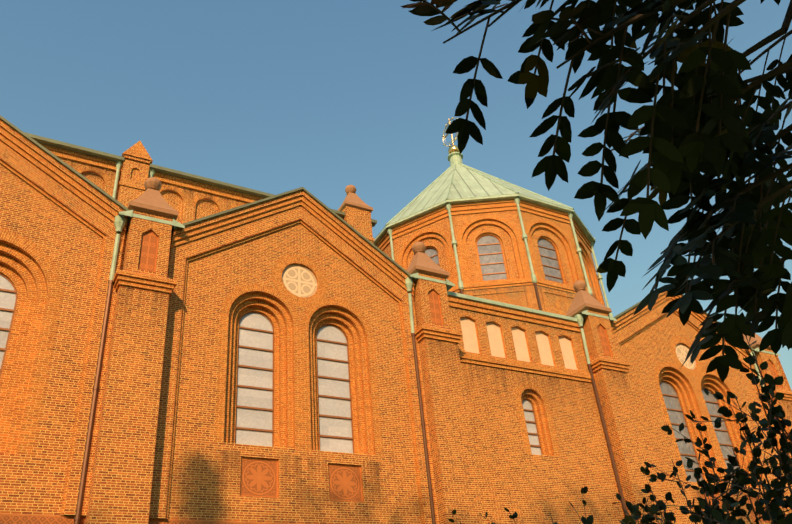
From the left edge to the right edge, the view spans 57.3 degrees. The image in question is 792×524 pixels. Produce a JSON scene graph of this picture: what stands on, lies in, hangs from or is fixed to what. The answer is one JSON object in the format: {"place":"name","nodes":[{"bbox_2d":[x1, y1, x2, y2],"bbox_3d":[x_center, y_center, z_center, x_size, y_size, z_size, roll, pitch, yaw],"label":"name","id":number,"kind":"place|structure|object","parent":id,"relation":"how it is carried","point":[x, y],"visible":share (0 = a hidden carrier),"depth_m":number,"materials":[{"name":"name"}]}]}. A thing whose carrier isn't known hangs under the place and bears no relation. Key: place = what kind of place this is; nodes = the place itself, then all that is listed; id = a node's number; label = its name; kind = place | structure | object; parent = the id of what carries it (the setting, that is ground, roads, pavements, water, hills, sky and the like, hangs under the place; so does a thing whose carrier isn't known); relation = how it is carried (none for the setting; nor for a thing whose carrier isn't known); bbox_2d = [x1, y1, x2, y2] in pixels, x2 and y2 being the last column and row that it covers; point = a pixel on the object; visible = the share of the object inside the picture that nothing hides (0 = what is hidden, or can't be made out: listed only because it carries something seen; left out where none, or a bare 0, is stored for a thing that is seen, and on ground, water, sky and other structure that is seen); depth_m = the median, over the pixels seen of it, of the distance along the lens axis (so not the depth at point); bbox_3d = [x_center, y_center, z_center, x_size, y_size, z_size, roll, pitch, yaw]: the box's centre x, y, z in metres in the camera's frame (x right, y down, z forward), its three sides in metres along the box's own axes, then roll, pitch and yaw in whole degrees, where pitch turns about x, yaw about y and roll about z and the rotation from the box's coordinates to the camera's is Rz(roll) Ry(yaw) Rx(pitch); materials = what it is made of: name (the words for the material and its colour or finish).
{"place":"outdoors","nodes":[
{"label":"outdoors","id":0,"kind":"place"},
{"bbox_2d":[0,0,791,389],"label":"sky","id":1,"kind":"structure","parent":0,"point":[322,97],"materials":[{"name":"blue"}]},
{"bbox_2d":[400,0,791,381],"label":"ash tree","id":2,"kind":"object","parent":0,"point":[684,160],"depth_m":1.99,"materials":[{"name":"green plant"}]},
{"bbox_2d":[448,312,791,523],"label":"bush","id":3,"kind":"object","parent":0,"point":[717,513],"depth_m":3.73,"materials":[{"name":"green plant"}]},
{"bbox_3d":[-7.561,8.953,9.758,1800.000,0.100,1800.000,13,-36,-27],"label":"ground","id":4,"kind":"structure","parent":0,"visible":0},
{"bbox_2d":[0,115,791,523],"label":"church","id":5,"kind":"structure","parent":4,"relation":"on","point":[258,353],"depth_m":18.41,"materials":[{"name":"brick"}]},
{"bbox_2d":[77,163,782,511],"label":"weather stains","id":6,"kind":"object","parent":5,"relation":"on","point":[427,356],"visible":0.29,"depth_m":22.36,"materials":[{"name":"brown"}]},
{"bbox_2d":[74,152,791,523],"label":"drainpipes","id":7,"kind":"object","parent":5,"relation":"attached to","point":[152,182],"visible":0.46,"depth_m":21.01,"materials":[{"name":"metal"}]},
{"bbox_2d":[442,117,458,153],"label":"finial","id":8,"kind":"object","parent":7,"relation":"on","point":[453,148],"visible":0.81,"depth_m":42.20,"materials":[{"name":"metal"}]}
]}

